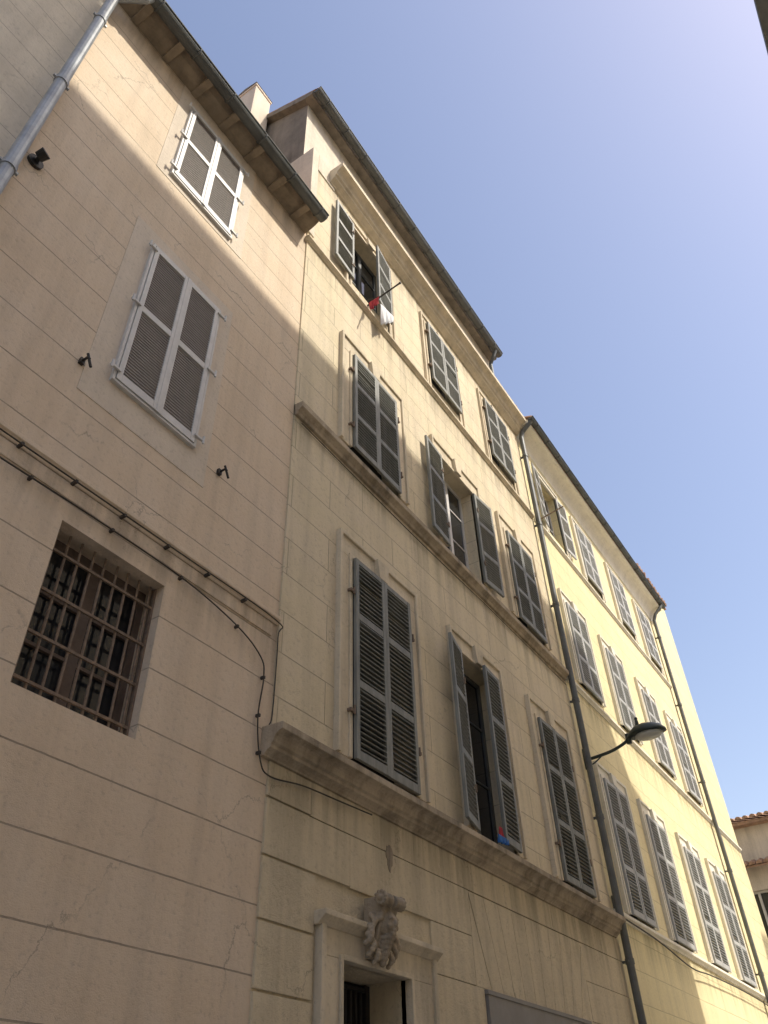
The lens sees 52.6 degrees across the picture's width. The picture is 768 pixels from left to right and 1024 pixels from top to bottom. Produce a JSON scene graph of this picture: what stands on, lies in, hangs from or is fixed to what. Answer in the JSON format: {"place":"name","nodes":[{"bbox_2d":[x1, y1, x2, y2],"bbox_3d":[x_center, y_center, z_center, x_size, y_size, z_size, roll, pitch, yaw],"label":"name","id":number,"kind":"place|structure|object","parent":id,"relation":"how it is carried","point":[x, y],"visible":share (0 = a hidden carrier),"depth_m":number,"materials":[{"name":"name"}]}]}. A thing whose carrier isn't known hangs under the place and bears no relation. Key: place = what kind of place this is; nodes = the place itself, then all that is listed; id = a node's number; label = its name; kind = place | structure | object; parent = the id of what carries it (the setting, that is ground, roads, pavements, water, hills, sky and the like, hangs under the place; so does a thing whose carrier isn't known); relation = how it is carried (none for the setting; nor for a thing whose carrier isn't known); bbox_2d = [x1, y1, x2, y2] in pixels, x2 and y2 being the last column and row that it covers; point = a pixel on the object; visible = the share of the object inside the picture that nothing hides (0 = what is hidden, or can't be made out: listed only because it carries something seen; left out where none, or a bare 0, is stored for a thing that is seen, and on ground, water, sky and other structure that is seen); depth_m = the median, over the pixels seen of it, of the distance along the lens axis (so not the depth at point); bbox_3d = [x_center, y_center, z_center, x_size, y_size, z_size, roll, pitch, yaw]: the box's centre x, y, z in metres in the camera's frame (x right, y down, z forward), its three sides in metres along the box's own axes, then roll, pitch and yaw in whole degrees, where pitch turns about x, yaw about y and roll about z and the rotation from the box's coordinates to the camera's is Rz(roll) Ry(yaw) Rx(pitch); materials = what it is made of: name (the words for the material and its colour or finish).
{"place":"outdoors","nodes":[
{"label":"outdoors","id":0,"kind":"place"},
{"bbox_2d":[166,0,767,818],"label":"sky","id":1,"kind":"structure","parent":0,"point":[590,177],"materials":[{"name":"blue"}]},
{"label":"ground","id":2,"kind":"structure","parent":0,"visible":0},
{"bbox_2d":[0,0,104,157],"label":"stucco townhouse","id":3,"kind":"structure","parent":2,"relation":"on","point":[39,40],"depth_m":7.27,"materials":[{"name":"white paint"}]},
{"bbox_2d":[0,0,328,1023],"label":"stucco townhouse","id":4,"kind":"structure","parent":2,"relation":"on","point":[162,212],"depth_m":5.95,"materials":[{"name":"paint"}]},
{"bbox_2d":[27,147,49,169],"bbox_3d":[-2.906,-3.002,6.576,0.154,0.157,0.140,-24,-46,24],"label":"wall spotlight","id":5,"kind":"object","parent":4,"relation":"attached to","point":[38,158],"depth_m":6.56,"materials":[{"name":"metal"}]},
{"bbox_2d":[11,552,133,725],"bbox_3d":[-2.122,0.868,5.328,0.008,1.240,0.960,-24,-46,24],"label":"window pane","id":6,"kind":"structure","parent":4,"relation":"in","point":[26,655],"depth_m":5.33,"materials":[{"name":"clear glass"}]},
{"bbox_2d":[0,0,154,194],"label":"drainpipe","id":7,"kind":"object","parent":4,"relation":"attached to","point":[11,160],"visible":1,"depth_m":6.98,"materials":[{"name":"metal"}]},
{"bbox_2d":[24,539,145,730],"bbox_3d":[-2.109,0.862,5.322,0.060,1.240,0.960,-24,-46,24],"label":"inner window frame","id":8,"kind":"structure","parent":4,"relation":"in","point":[71,665],"depth_m":5.46,"materials":[{"name":"wood"}]},
{"bbox_2d":[0,428,282,724],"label":"electric cable","id":9,"kind":"object","parent":4,"relation":"attached to","point":[121,517],"visible":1,"depth_m":6.02,"materials":[{"name":"black rubber"}]},
{"bbox_2d":[0,456,371,815],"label":"electric cable","id":10,"kind":"object","parent":4,"relation":"attached to","point":[112,530],"visible":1,"depth_m":6.11,"materials":[{"name":"black rubber"}]},
{"bbox_2d":[248,86,634,1023],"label":"stucco townhouse","id":11,"kind":"structure","parent":2,"relation":"on","point":[422,710],"depth_m":9.39,"materials":[{"name":"cream stucco"},{"name":"stone"},{"name":"terracotta tile"}]},
{"bbox_2d":[344,981,361,1023],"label":"door leaf","id":12,"kind":"structure","parent":11,"relation":"in","point":[358,1010],"depth_m":6.55,"materials":[{"name":"black wood"}]},
{"bbox_2d":[352,253,373,309],"bbox_3d":[-0.437,-3.913,13.253,0.005,1.560,0.940,-24,-46,24],"label":"window pane","id":13,"kind":"structure","parent":11,"relation":"in","point":[367,291],"depth_m":13.58,"materials":[{"name":"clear glass"}]},
{"bbox_2d":[366,282,400,305],"bbox_3d":[-0.009,-3.466,12.285,0.663,0.180,0.054,-24,-46,24],"label":"laundry pole","id":14,"kind":"object","parent":11,"relation":"on","point":[393,287],"visible":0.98,"depth_m":12.23,"materials":[{"name":"grey metal"}]},
{"bbox_2d":[369,297,378,311],"bbox_3d":[-0.159,-3.282,12.244,0.200,0.232,0.059,-24,-46,24],"label":"laundry cloth","id":15,"kind":"object","parent":14,"relation":"hanging from","point":[373,303],"visible":1,"depth_m":12.24,"materials":[{"name":"red fabric"}]},
{"bbox_2d":[363,889,406,969],"bbox_3d":[0.004,3.402,6.328,0.268,0.532,0.467,-24,-46,24],"label":"carved keystone mask","id":16,"kind":"object","parent":11,"relation":"attached to","point":[382,908],"visible":0.99,"depth_m":6.27,"materials":[{"name":"stone"}]},
{"bbox_2d":[381,305,393,324],"bbox_3d":[0.059,-3.090,12.463,0.080,0.507,0.323,-31,-49,29],"label":"laundry cloth","id":17,"kind":"object","parent":11,"relation":"attached to","point":[387,316],"visible":1,"depth_m":12.49,"materials":[{"name":"white fabric"}]},
{"bbox_2d":[301,423,520,639],"bbox_3d":[1.131,1.014,11.239,0.012,0.050,7.500,-24,-46,24],"label":"electric cable","id":18,"kind":"object","parent":11,"relation":"attached to","point":[400,522],"visible":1,"depth_m":10.14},
{"bbox_2d":[447,488,465,565],"bbox_3d":[1.020,0.192,12.377,0.005,1.740,0.970,-24,-46,24],"label":"window pane","id":19,"kind":"structure","parent":11,"relation":"in","point":[457,535],"depth_m":12.64,"materials":[{"name":"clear glass"}]},
{"bbox_2d":[466,681,493,841],"bbox_3d":[1.072,3.048,9.810,0.005,2.180,0.870,-24,-46,24],"label":"window pane","id":20,"kind":"structure","parent":11,"relation":"in","point":[473,709],"depth_m":9.95,"materials":[{"name":"black glass"}]},
{"bbox_2d":[499,826,503,836],"bbox_3d":[1.355,3.711,8.955,0.056,0.158,0.081,-24,-46,24],"label":"laundry cloth","id":21,"kind":"object","parent":11,"relation":"attached to","point":[501,831],"visible":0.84,"depth_m":8.96,"materials":[{"name":"red fabric"}]},
{"bbox_2d":[498,834,509,845],"bbox_3d":[1.367,3.745,8.861,0.055,0.094,0.250,-27,-47,26],"label":"laundry cloth","id":22,"kind":"object","parent":11,"relation":"on","point":[503,840],"visible":1,"depth_m":8.84,"materials":[{"name":"blue fabric"}]},
{"bbox_2d":[636,563,767,1014],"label":"stucco townhouse","id":23,"kind":"structure","parent":2,"relation":"on","point":[750,908],"depth_m":21.43,"materials":[{"name":"paint"}]},
{"bbox_2d":[730,811,767,937],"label":"stucco townhouse","id":24,"kind":"structure","parent":2,"relation":"on","point":[751,832],"depth_m":26.39,"materials":[{"name":"beige paint"}]},
{"bbox_2d":[753,890,767,924],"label":"window frames","id":25,"kind":"structure","parent":24,"relation":"in","point":[759,893],"depth_m":25.63,"materials":[{"name":"white paint"}]},
{"bbox_2d":[754,893,767,937],"bbox_3d":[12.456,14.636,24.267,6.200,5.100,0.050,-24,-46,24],"label":"window pane","id":26,"kind":"structure","parent":24,"relation":"in","point":[764,895],"depth_m":25.58,"materials":[{"name":"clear glass"}]},
{"bbox_2d":[754,0,767,53],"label":"stucco townhouse","id":27,"kind":"structure","parent":2,"relation":"on","point":[761,6],"depth_m":16.46,"materials":[{"name":"beige paint"}]},
{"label":"pavement","id":28,"kind":"structure","parent":0,"visible":0},
{"bbox_2d":[516,415,767,1023],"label":"stucco townhouse","id":29,"kind":"structure","parent":28,"relation":"on","point":[676,897],"depth_m":16.17,"materials":[{"name":"paint"}]},
{"bbox_2d":[544,501,552,535],"bbox_3d":[3.672,0.096,17.954,0.005,1.460,0.860,-24,-46,24],"label":"window pane","id":30,"kind":"structure","parent":29,"relation":"in","point":[544,501],"depth_m":18.30,"materials":[{"name":"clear glass"}]},
{"bbox_2d":[541,506,562,518],"bbox_3d":[3.537,0.029,16.484,0.595,0.128,0.028,-24,-46,24],"label":"laundry pole","id":31,"kind":"object","parent":29,"relation":"on","point":[552,512],"visible":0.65,"depth_m":16.47,"materials":[{"name":"grey metal"}]},
{"bbox_2d":[519,420,646,1023],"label":"drainpipe","id":32,"kind":"object","parent":29,"relation":"attached to","point":[629,961],"visible":1,"depth_m":12.80,"materials":[{"name":"grey metal"}]},
{"bbox_2d":[582,717,666,769],"bbox_3d":[3.964,3.773,12.848,1.440,0.658,0.370,-24,-46,24],"label":"street lamp","id":33,"kind":"object","parent":29,"relation":"attached to","point":[646,731],"visible":0.91,"depth_m":12.65,"materials":[{"name":"grey metal"}]},
{"bbox_2d":[626,919,767,1005],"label":"electric cable","id":34,"kind":"object","parent":29,"relation":"attached to","point":[689,965],"visible":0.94,"depth_m":13.16,"materials":[{"name":"black rubber"}]},
{"bbox_2d":[653,604,767,1003],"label":"drainpipe","id":35,"kind":"object","parent":29,"relation":"attached to","point":[739,902],"visible":1,"depth_m":19.71,"materials":[{"name":"grey metal"}]}
]}

